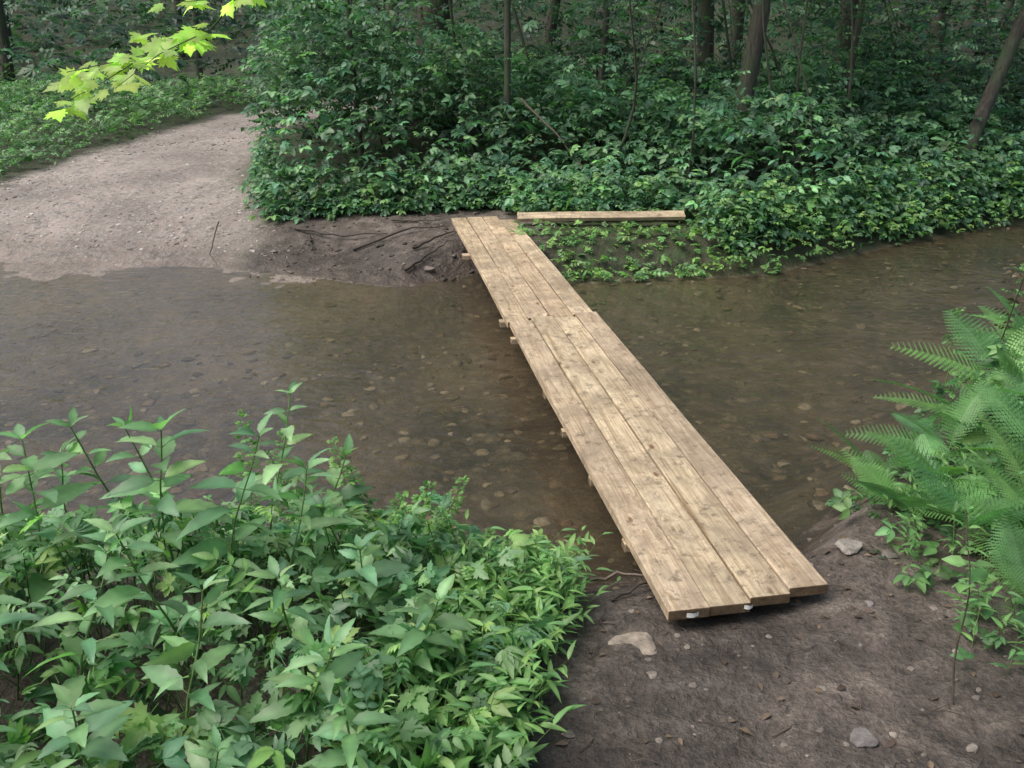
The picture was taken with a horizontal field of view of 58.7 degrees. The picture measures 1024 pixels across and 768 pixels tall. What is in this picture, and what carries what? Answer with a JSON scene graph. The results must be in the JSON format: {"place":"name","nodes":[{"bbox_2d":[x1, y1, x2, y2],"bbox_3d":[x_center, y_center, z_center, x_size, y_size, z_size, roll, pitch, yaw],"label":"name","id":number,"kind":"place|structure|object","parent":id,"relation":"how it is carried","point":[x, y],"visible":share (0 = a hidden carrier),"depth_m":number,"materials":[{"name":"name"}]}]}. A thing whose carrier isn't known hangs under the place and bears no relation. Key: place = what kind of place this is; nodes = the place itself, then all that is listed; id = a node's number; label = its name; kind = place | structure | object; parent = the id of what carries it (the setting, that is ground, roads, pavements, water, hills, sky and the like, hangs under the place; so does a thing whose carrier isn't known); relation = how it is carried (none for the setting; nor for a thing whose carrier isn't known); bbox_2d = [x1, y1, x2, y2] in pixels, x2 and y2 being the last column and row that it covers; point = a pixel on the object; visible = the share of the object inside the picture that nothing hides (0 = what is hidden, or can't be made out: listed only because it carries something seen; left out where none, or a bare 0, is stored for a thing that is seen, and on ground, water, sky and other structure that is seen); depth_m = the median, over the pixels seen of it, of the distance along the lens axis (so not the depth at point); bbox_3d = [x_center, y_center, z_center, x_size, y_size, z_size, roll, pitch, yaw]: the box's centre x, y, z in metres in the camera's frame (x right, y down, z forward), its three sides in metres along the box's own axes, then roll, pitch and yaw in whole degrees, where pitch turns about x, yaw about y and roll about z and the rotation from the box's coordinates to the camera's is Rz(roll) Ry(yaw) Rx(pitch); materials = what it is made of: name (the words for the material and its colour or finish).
{"place":"outdoors","nodes":[
{"label":"outdoors","id":0,"kind":"place"},
{"bbox_2d":[0,122,303,255],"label":"gravel","id":1,"kind":"structure","parent":0,"point":[176,243],"depth_m":10.06,"materials":[{"name":"grey gravel"}]},
{"bbox_2d":[42,0,266,121],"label":"maple tree","id":2,"kind":"object","parent":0,"point":[188,40],"visible":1,"depth_m":3.81,"materials":[{"name":"leaf"},{"name":"bark"}]},
{"bbox_2d":[0,0,1023,767],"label":"ground","id":3,"kind":"structure","parent":0,"point":[894,690],"depth_m":6.43,"materials":[{"name":"brown soil"}]},
{"bbox_2d":[0,699,27,750],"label":"tall herb","id":4,"kind":"object","parent":3,"relation":"on","point":[3,728],"visible":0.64,"depth_m":2.26,"materials":[{"name":"green plant"}]},
{"bbox_2d":[0,532,42,672],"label":"tall herb","id":5,"kind":"object","parent":3,"relation":"on","point":[7,617],"visible":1,"depth_m":2.43,"materials":[{"name":"green plant"}]},
{"bbox_2d":[0,448,58,612],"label":"tall herb","id":6,"kind":"object","parent":3,"relation":"on","point":[14,485],"visible":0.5,"depth_m":2.86,"materials":[{"name":"green plant"}]},
{"bbox_2d":[0,422,97,647],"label":"tall herb","id":7,"kind":"object","parent":3,"relation":"on","point":[40,587],"visible":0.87,"depth_m":2.84,"materials":[{"name":"green plant"}]},
{"bbox_2d":[33,437,104,575],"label":"tall herb","id":8,"kind":"object","parent":3,"relation":"on","point":[64,477],"visible":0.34,"depth_m":3.07,"materials":[{"name":"green plant"}]},
{"bbox_2d":[31,683,134,767],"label":"tall herb","id":9,"kind":"object","parent":3,"relation":"on","point":[102,723],"visible":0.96,"depth_m":2.06,"materials":[{"name":"green plant"}]},
{"bbox_2d":[21,532,147,738],"bbox_3d":[-1.140,0.727,2.426,0.323,0.634,0.358,0,22,0],"label":"tall herb","id":10,"kind":"object","parent":3,"relation":"on","point":[77,649],"visible":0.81,"depth_m":2.42,"materials":[{"name":"green plant"}]},
{"bbox_2d":[46,407,166,591],"bbox_3d":[-1.331,0.427,3.067,0.323,0.762,0.234,-9,24,-22],"label":"tall herb","id":11,"kind":"object","parent":3,"relation":"on","point":[100,455],"visible":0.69,"depth_m":2.98,"materials":[{"name":"green plant"}]},
{"bbox_2d":[0,60,295,177],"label":"roadside weeds","id":12,"kind":"object","parent":3,"relation":"on","point":[9,89],"visible":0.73,"depth_m":15.05,"materials":[{"name":"green plant"}]},
{"bbox_2d":[80,515,216,692],"bbox_3d":[-1.013,0.664,2.534,0.331,0.676,0.263,-12,25,-28],"label":"tall herb","id":13,"kind":"object","parent":3,"relation":"on","point":[118,594],"visible":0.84,"depth_m":2.44,"materials":[{"name":"green plant"}]},
{"bbox_2d":[98,405,224,597],"bbox_3d":[-1.105,0.431,2.947,0.374,0.831,0.257,-4,22,-9],"label":"tall herb","id":14,"kind":"object","parent":3,"relation":"on","point":[141,467],"visible":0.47,"depth_m":2.86,"materials":[{"name":"green plant"}]},
{"bbox_2d":[107,408,233,594],"bbox_3d":[-1.099,0.449,2.829,0.404,0.866,0.274,13,25,29],"label":"tall herb","id":15,"kind":"object","parent":3,"relation":"on","point":[164,447],"visible":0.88,"depth_m":2.74,"materials":[{"name":"green plant"}]},
{"bbox_2d":[124,571,252,763],"bbox_3d":[-0.813,0.783,2.338,0.326,0.573,0.278,-5,22,-12],"label":"tall herb","id":16,"kind":"object","parent":3,"relation":"on","point":[161,673],"visible":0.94,"depth_m":2.33,"materials":[{"name":"green plant"}]},
{"bbox_2d":[209,221,218,264],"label":"fallen branch","id":17,"kind":"object","parent":3,"relation":"on","point":[213,241],"visible":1,"depth_m":8.73,"materials":[{"name":"wood"}]},
{"bbox_2d":[184,723,246,767],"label":"tall herb","id":18,"kind":"object","parent":3,"relation":"on","point":[218,753],"visible":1,"depth_m":2.02,"materials":[{"name":"green plant"}]},
{"bbox_2d":[171,411,283,610],"bbox_3d":[-0.837,0.488,2.784,0.356,0.827,0.325,0,22,0],"label":"tall herb","id":19,"kind":"object","parent":3,"relation":"on","point":[246,486],"visible":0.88,"depth_m":2.70,"materials":[{"name":"green plant"}]},
{"bbox_2d":[233,409,261,555],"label":"feathery weed","id":20,"kind":"object","parent":3,"relation":"on","point":[240,413],"visible":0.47,"depth_m":3.36,"materials":[{"name":"green plant"}]},
{"bbox_2d":[228,379,323,591],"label":"tall herb","id":21,"kind":"object","parent":3,"relation":"on","point":[269,472],"visible":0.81,"depth_m":3.15,"materials":[{"name":"green plant"}]},
{"bbox_2d":[273,430,299,580],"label":"feathery weed","id":22,"kind":"object","parent":3,"relation":"on","point":[292,518],"visible":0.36,"depth_m":3.49,"materials":[{"name":"green plant"}]},
{"bbox_2d":[242,555,340,691],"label":"tall herb","id":23,"kind":"object","parent":3,"relation":"on","point":[295,617],"visible":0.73,"depth_m":2.45,"materials":[{"name":"green plant"}]},
{"bbox_2d":[266,449,324,547],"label":"feathery weed","id":24,"kind":"object","parent":3,"relation":"on","point":[299,495],"visible":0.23,"depth_m":3.32,"materials":[{"name":"green plant"}]},
{"bbox_2d":[0,471,591,767],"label":"broadleaf undergrowth","id":25,"kind":"object","parent":3,"relation":"on","point":[252,749],"visible":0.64,"depth_m":2.64,"materials":[{"name":"green plant"}]},
{"bbox_2d":[251,448,354,649],"bbox_3d":[-0.683,0.552,2.846,0.225,0.656,0.350,11,24,26],"label":"tall herb","id":26,"kind":"object","parent":3,"relation":"on","point":[309,524],"visible":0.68,"depth_m":2.84,"materials":[{"name":"green plant"}]},
{"bbox_2d":[248,0,366,171],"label":"tree","id":27,"kind":"object","parent":3,"relation":"on","point":[324,5],"visible":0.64,"depth_m":10.88,"materials":[{"name":"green plant"}]},
{"bbox_2d":[249,614,367,762],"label":"tall herb","id":28,"kind":"object","parent":3,"relation":"on","point":[344,664],"visible":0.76,"depth_m":2.26,"materials":[{"name":"green plant"}]},
{"bbox_2d":[288,433,375,561],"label":"tall herb","id":29,"kind":"object","parent":3,"relation":"on","point":[334,476],"visible":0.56,"depth_m":3.10,"materials":[{"name":"green plant"}]},
{"bbox_2d":[294,493,377,616],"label":"tall herb","id":30,"kind":"object","parent":3,"relation":"on","point":[328,560],"visible":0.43,"depth_m":2.94,"materials":[{"name":"green plant"}]},
{"bbox_2d":[294,227,387,236],"bbox_3d":[-1.721,-1.491,8.961,1.047,0.049,0.135,8,23,19],"label":"tree root","id":31,"kind":"object","parent":3,"relation":"on","point":[302,229],"visible":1,"depth_m":8.93,"materials":[{"name":"brown wood"}]},
{"bbox_2d":[326,436,364,537],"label":"feathery weed","id":32,"kind":"object","parent":3,"relation":"on","point":[332,459],"visible":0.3,"depth_m":3.47,"materials":[{"name":"green plant"}]},
{"bbox_2d":[305,685,402,767],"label":"tall herb","id":33,"kind":"object","parent":3,"relation":"on","point":[331,758],"visible":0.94,"depth_m":2.13,"materials":[{"name":"green plant"}]},
{"bbox_2d":[344,465,387,547],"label":"feathery weed","id":34,"kind":"object","parent":3,"relation":"on","point":[380,511],"visible":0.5,"depth_m":3.19,"materials":[{"name":"green plant"}]},
{"bbox_2d":[331,529,411,627],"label":"tall herb","id":35,"kind":"object","parent":3,"relation":"on","point":[368,570],"visible":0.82,"depth_m":2.73,"materials":[{"name":"green plant"}]},
{"bbox_2d":[247,209,507,282],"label":"pebbles","id":36,"kind":"object","parent":3,"relation":"on","point":[405,243],"visible":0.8,"depth_m":8.61,"materials":[{"name":"stone"}]},
{"bbox_2d":[362,490,408,609],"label":"feathery weed","id":37,"kind":"object","parent":3,"relation":"on","point":[398,511],"visible":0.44,"depth_m":2.94,"materials":[{"name":"green plant"}]},
{"bbox_2d":[353,225,449,250],"bbox_3d":[-1.065,-1.409,8.749,0.944,0.192,0.071,-6,22,-15],"label":"tree root","id":38,"kind":"object","parent":3,"relation":"on","point":[370,243],"visible":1,"depth_m":8.70,"materials":[{"name":"brown wood"}]},
{"bbox_2d":[391,480,435,556],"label":"feathery weed","id":39,"kind":"object","parent":3,"relation":"on","point":[426,499],"visible":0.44,"depth_m":3.06,"materials":[{"name":"green plant"}]},
{"bbox_2d":[392,219,440,221],"bbox_3d":[-0.951,-1.629,9.041,0.545,0.066,0.030,8,23,20],"label":"tree root","id":40,"kind":"object","parent":3,"relation":"on","point":[404,220],"visible":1,"depth_m":9.05,"materials":[{"name":"wood"}]},
{"bbox_2d":[216,509,620,632],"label":"stilt grass","id":41,"kind":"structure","parent":3,"relation":"on","point":[583,581],"depth_m":3.10,"materials":[{"name":"green plant"}]},
{"bbox_2d":[367,573,473,687],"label":"tall herb","id":42,"kind":"object","parent":3,"relation":"on","point":[413,637],"visible":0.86,"depth_m":2.48,"materials":[{"name":"green plant"}]},
{"bbox_2d":[404,240,447,271],"bbox_3d":[-0.771,-1.166,8.255,0.036,0.194,0.552,18,28,38],"label":"tree root","id":43,"kind":"object","parent":3,"relation":"on","point":[414,263],"visible":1,"depth_m":8.20,"materials":[{"name":"brown wood"}]},
{"bbox_2d":[424,266,434,271],"bbox_3d":[-0.742,-1.032,8.209,0.108,0.058,0.081,0,22,0],"label":"rock","id":44,"kind":"object","parent":3,"relation":"on","point":[429,269],"visible":1,"depth_m":8.19,"materials":[{"name":"stone"}]},
{"bbox_2d":[407,0,452,135],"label":"tree","id":45,"kind":"object","parent":3,"relation":"on","point":[430,10],"visible":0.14,"depth_m":13.85,"materials":[{"name":"brown plant"}]},
{"bbox_2d":[275,528,589,767],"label":"stilt grass","id":46,"kind":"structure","parent":3,"relation":"on","point":[524,725],"depth_m":2.55,"materials":[{"name":"green plant"}]},
{"bbox_2d":[413,231,454,249],"bbox_3d":[-0.705,-1.343,8.488,0.067,0.095,0.538,19,28,39],"label":"tree root","id":47,"kind":"object","parent":3,"relation":"on","point":[422,243],"visible":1,"depth_m":8.39,"materials":[{"name":"brown wood"}]},
{"bbox_2d":[428,514,456,552],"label":"feathery weed","id":48,"kind":"object","parent":3,"relation":"on","point":[442,524],"visible":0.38,"depth_m":3.15,"materials":[{"name":"green plant"}]},
{"bbox_2d":[424,475,468,553],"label":"feathery weed","id":49,"kind":"object","parent":3,"relation":"on","point":[458,503],"visible":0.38,"depth_m":3.34,"materials":[{"name":"green plant"}]},
{"bbox_2d":[476,527,495,562],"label":"feathery weed","id":50,"kind":"object","parent":3,"relation":"on","point":[486,533],"visible":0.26,"depth_m":3.27,"materials":[{"name":"green plant"}]},
{"bbox_2d":[503,0,511,179],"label":"tree","id":51,"kind":"object","parent":3,"relation":"on","point":[507,49],"visible":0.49,"depth_m":10.37,"materials":[{"name":"brown plant"}]},
{"bbox_2d":[0,229,1023,575],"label":"streambed stones","id":52,"kind":"object","parent":3,"relation":"on","point":[554,483],"visible":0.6,"depth_m":6.09,"materials":[{"name":"brown stone"}]},
{"bbox_2d":[0,0,1023,113],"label":"distant forest","id":53,"kind":"object","parent":3,"relation":"on","point":[52,27],"depth_m":21.06,"materials":[{"name":"green plant"}]},
{"bbox_2d":[540,0,559,116],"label":"tree","id":54,"kind":"object","parent":3,"relation":"on","point":[549,21],"visible":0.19,"depth_m":15.68,"materials":[{"name":"brown plant"}]},
{"bbox_2d":[520,98,591,177],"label":"fallen branch","id":55,"kind":"object","parent":3,"relation":"on","point":[537,115],"visible":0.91,"depth_m":9.96,"materials":[{"name":"brown wood"}]},
{"bbox_2d":[594,0,608,149],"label":"tree","id":56,"kind":"object","parent":3,"relation":"on","point":[604,39],"visible":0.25,"depth_m":12.45,"materials":[{"name":"brown plant"}]},
{"bbox_2d":[517,210,685,221],"bbox_3d":[0.860,-1.620,8.783,1.620,0.049,0.114,-1,44,-2],"label":"loose plank","id":57,"kind":"object","parent":3,"relation":"on","point":[605,216],"visible":0.98,"depth_m":8.76,"materials":[{"name":"brown wood"}]},
{"bbox_2d":[604,621,617,630],"bbox_3d":[0.337,0.827,3.069,0.057,0.025,0.087,0,22,0],"label":"rock","id":58,"kind":"object","parent":3,"relation":"on","point":[607,627],"visible":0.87,"depth_m":3.07,"materials":[{"name":"stone"}]},
{"bbox_2d":[586,570,643,580],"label":"fallen branch","id":59,"kind":"object","parent":3,"relation":"on","point":[612,575],"visible":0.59,"depth_m":3.33,"materials":[{"name":"wood"}]},
{"bbox_2d":[610,582,647,601],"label":"fallen branch","id":60,"kind":"object","parent":3,"relation":"on","point":[628,592],"visible":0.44,"depth_m":3.23,"materials":[{"name":"wood"}]},
{"bbox_2d":[236,0,1023,178],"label":"understory shrubs","id":61,"kind":"object","parent":3,"relation":"on","point":[1003,127],"visible":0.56,"depth_m":11.83,"materials":[{"name":"green plant"}]},
{"bbox_2d":[237,0,1023,246],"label":"understory shrubs","id":62,"kind":"object","parent":3,"relation":"on","point":[751,123],"visible":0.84,"depth_m":9.91,"materials":[{"name":"green plant"}]},
{"bbox_2d":[608,632,656,654],"bbox_3d":[0.390,0.849,2.947,0.158,0.020,0.138,0,22,0],"label":"rock","id":63,"kind":"object","parent":3,"relation":"on","point":[643,642],"visible":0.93,"depth_m":2.96,"materials":[{"name":"stone"}]},
{"bbox_2d":[242,123,1023,258],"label":"bank fringe","id":64,"kind":"object","parent":3,"relation":"on","point":[468,199],"visible":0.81,"depth_m":9.40,"materials":[{"name":"green plant"}]},
{"bbox_2d":[451,216,827,620],"bbox_3d":[0.225,-0.212,6.148,0.672,0.564,6.607,-4,22,-9],"label":"plank footbridge","id":65,"kind":"object","parent":3,"relation":"on","point":[702,533],"visible":0.99,"depth_m":4.06,"materials":[{"name":"brown wood"}]},
{"bbox_2d":[697,0,713,97],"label":"tree","id":66,"kind":"object","parent":3,"relation":"on","point":[705,8],"visible":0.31,"depth_m":16.19,"materials":[{"name":"brown plant"}]},
{"bbox_2d":[734,0,770,176],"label":"tree","id":67,"kind":"object","parent":3,"relation":"on","point":[753,51],"visible":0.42,"depth_m":10.84,"materials":[{"name":"brown plant"}]},
{"bbox_2d":[509,151,1023,283],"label":"bank herbs","id":68,"kind":"object","parent":3,"relation":"on","point":[701,272],"visible":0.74,"depth_m":8.51,"materials":[{"name":"green plant"}]},
{"bbox_2d":[529,493,1023,767],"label":"leaf litter","id":69,"kind":"object","parent":3,"relation":"on","point":[765,715],"visible":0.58,"depth_m":2.74,"materials":[{"name":"brown plant"}]},
{"bbox_2d":[545,511,1023,767],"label":"pebbles","id":70,"kind":"object","parent":3,"relation":"on","point":[970,748],"visible":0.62,"depth_m":2.74,"materials":[{"name":"stone"}]},
{"bbox_2d":[826,0,858,141],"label":"tree","id":71,"kind":"object","parent":3,"relation":"on","point":[844,42],"visible":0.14,"depth_m":13.46,"materials":[{"name":"brown plant"}]},
{"bbox_2d":[829,0,865,165],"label":"tree","id":72,"kind":"object","parent":3,"relation":"on","point":[857,26],"visible":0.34,"depth_m":11.61,"materials":[{"name":"brown plant"}]},
{"bbox_2d":[835,538,861,554],"bbox_3d":[1.282,0.613,3.455,0.099,0.041,0.083,-15,26,-33],"label":"rock","id":73,"kind":"object","parent":3,"relation":"on","point":[846,546],"visible":1,"depth_m":3.44,"materials":[{"name":"stone"}]},
{"bbox_2d":[850,727,878,747],"bbox_3d":[0.971,0.985,2.529,0.074,0.033,0.071,0,22,0],"label":"rock","id":74,"kind":"object","parent":3,"relation":"on","point":[862,737],"visible":1,"depth_m":2.51,"materials":[{"name":"stone"}]},
{"bbox_2d":[865,600,873,607],"bbox_3d":[1.224,0.757,3.118,0.034,0.020,0.038,0,22,0],"label":"rock","id":75,"kind":"object","parent":3,"relation":"on","point":[869,604],"visible":1,"depth_m":3.11,"materials":[{"name":"stone"}]},
{"bbox_2d":[811,419,944,479],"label":"fern","id":76,"kind":"object","parent":3,"relation":"on","point":[872,455],"visible":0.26,"depth_m":4.50,"materials":[{"name":"green plant"}]},
{"bbox_2d":[881,549,899,557],"bbox_3d":[1.424,0.647,3.440,0.069,0.025,0.065,0,22,0],"label":"rock","id":77,"kind":"object","parent":3,"relation":"on","point":[887,553],"visible":0.93,"depth_m":3.42,"materials":[{"name":"stone"}]},
{"bbox_2d":[841,448,988,530],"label":"fern","id":78,"kind":"object","parent":3,"relation":"on","point":[878,487],"visible":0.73,"depth_m":3.69,"materials":[{"name":"green plant"}]},
{"bbox_2d":[824,326,1023,666],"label":"leafy plant","id":79,"kind":"object","parent":3,"relation":"on","point":[922,576],"visible":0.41,"depth_m":3.55,"materials":[{"name":"green plant"}]},
{"bbox_2d":[841,431,1023,673],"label":"stilt grass","id":80,"kind":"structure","parent":3,"relation":"on","point":[990,578],"depth_m":3.36,"materials":[{"name":"green plant"}]},
{"bbox_2d":[845,388,1023,490],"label":"fern","id":81,"kind":"object","parent":3,"relation":"on","point":[965,409],"visible":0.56,"depth_m":4.29,"materials":[{"name":"green plant"}]},
{"bbox_2d":[866,431,1022,502],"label":"fern","id":82,"kind":"object","parent":3,"relation":"on","point":[953,470],"visible":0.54,"depth_m":3.98,"materials":[{"name":"green plant"}]},
{"bbox_2d":[870,370,1023,449],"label":"fern","id":83,"kind":"object","parent":3,"relation":"on","point":[1001,380],"visible":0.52,"depth_m":4.56,"materials":[{"name":"green plant"}]},
{"bbox_2d":[927,307,968,417],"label":"streamside shrub","id":84,"kind":"object","parent":3,"relation":"on","point":[937,382],"visible":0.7,"depth_m":5.22,"materials":[{"name":"green plant"}]},
{"bbox_2d":[886,309,1023,405],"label":"fern","id":85,"kind":"object","parent":3,"relation":"on","point":[984,349],"visible":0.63,"depth_m":4.97,"materials":[{"name":"green plant"}]},
{"bbox_2d":[888,435,1023,567],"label":"fern","id":86,"kind":"object","parent":3,"relation":"on","point":[959,515],"visible":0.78,"depth_m":3.51,"materials":[{"name":"green plant"}]},
{"bbox_2d":[938,499,995,704],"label":"seedling","id":87,"kind":"object","parent":3,"relation":"on","point":[976,574],"visible":1,"depth_m":2.54,"materials":[{"name":"green plant"}]},
{"bbox_2d":[918,463,1023,529],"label":"fern","id":88,"kind":"object","parent":3,"relation":"on","point":[1004,486],"visible":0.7,"depth_m":3.54,"materials":[{"name":"green plant"}]},
{"bbox_2d":[934,412,1023,522],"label":"fern","id":89,"kind":"object","parent":3,"relation":"on","point":[1015,467],"visible":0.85,"depth_m":3.75,"materials":[{"name":"green plant"}]},
{"bbox_2d":[947,381,1023,468],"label":"fern","id":90,"kind":"object","parent":3,"relation":"on","point":[1006,408],"visible":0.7,"depth_m":4.12,"materials":[{"name":"green plant"}]},
{"bbox_2d":[949,287,1023,357],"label":"fern","id":91,"kind":"object","parent":3,"relation":"on","point":[999,321],"visible":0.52,"depth_m":5.30,"materials":[{"name":"green plant"}]},
{"bbox_2d":[955,313,1022,345],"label":"fern","id":92,"kind":"object","parent":3,"relation":"on","point":[982,316],"visible":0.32,"depth_m":5.60,"materials":[{"name":"green plant"}]},
{"bbox_2d":[955,2,1023,182],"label":"tree","id":93,"kind":"object","parent":3,"relation":"on","point":[996,79],"visible":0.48,"depth_m":10.96,"materials":[{"name":"brown plant"}]},
{"bbox_2d":[959,368,1023,417],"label":"fern","id":94,"kind":"object","parent":3,"relation":"on","point":[1012,377],"visible":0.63,"depth_m":4.46,"materials":[{"name":"green plant"}]},
{"bbox_2d":[965,514,1023,557],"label":"fern","id":95,"kind":"object","parent":3,"relation":"on","point":[1016,527],"visible":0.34,"depth_m":3.36,"materials":[{"name":"green plant"}]},
{"bbox_2d":[976,383,1023,459],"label":"fern","id":96,"kind":"object","parent":3,"relation":"on","point":[1018,405],"visible":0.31,"depth_m":4.13,"materials":[{"name":"green plant"}]},
{"bbox_2d":[977,515,1023,627],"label":"fern","id":97,"kind":"object","parent":3,"relation":"on","point":[1014,554],"visible":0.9,"depth_m":3.09,"materials":[{"name":"green plant"}]},
{"bbox_2d":[989,258,1023,369],"bbox_3d":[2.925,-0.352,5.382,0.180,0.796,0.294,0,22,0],"label":"streamside shrub","id":98,"kind":"object","parent":3,"relation":"on","point":[1017,290],"visible":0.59,"depth_m":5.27,"materials":[{"name":"green plant"}]},
{"bbox_2d":[994,345,1022,371],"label":"fern","id":99,"kind":"object","parent":3,"relation":"on","point":[1020,365],"visible":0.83,"depth_m":4.59,"materials":[{"name":"green plant"}]},
{"bbox_2d":[1004,245,1023,336],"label":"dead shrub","id":100,"kind":"object","parent":3,"relation":"on","point":[1010,271],"visible":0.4,"depth_m":5.48,"materials":[{"name":"brown plant"}]},
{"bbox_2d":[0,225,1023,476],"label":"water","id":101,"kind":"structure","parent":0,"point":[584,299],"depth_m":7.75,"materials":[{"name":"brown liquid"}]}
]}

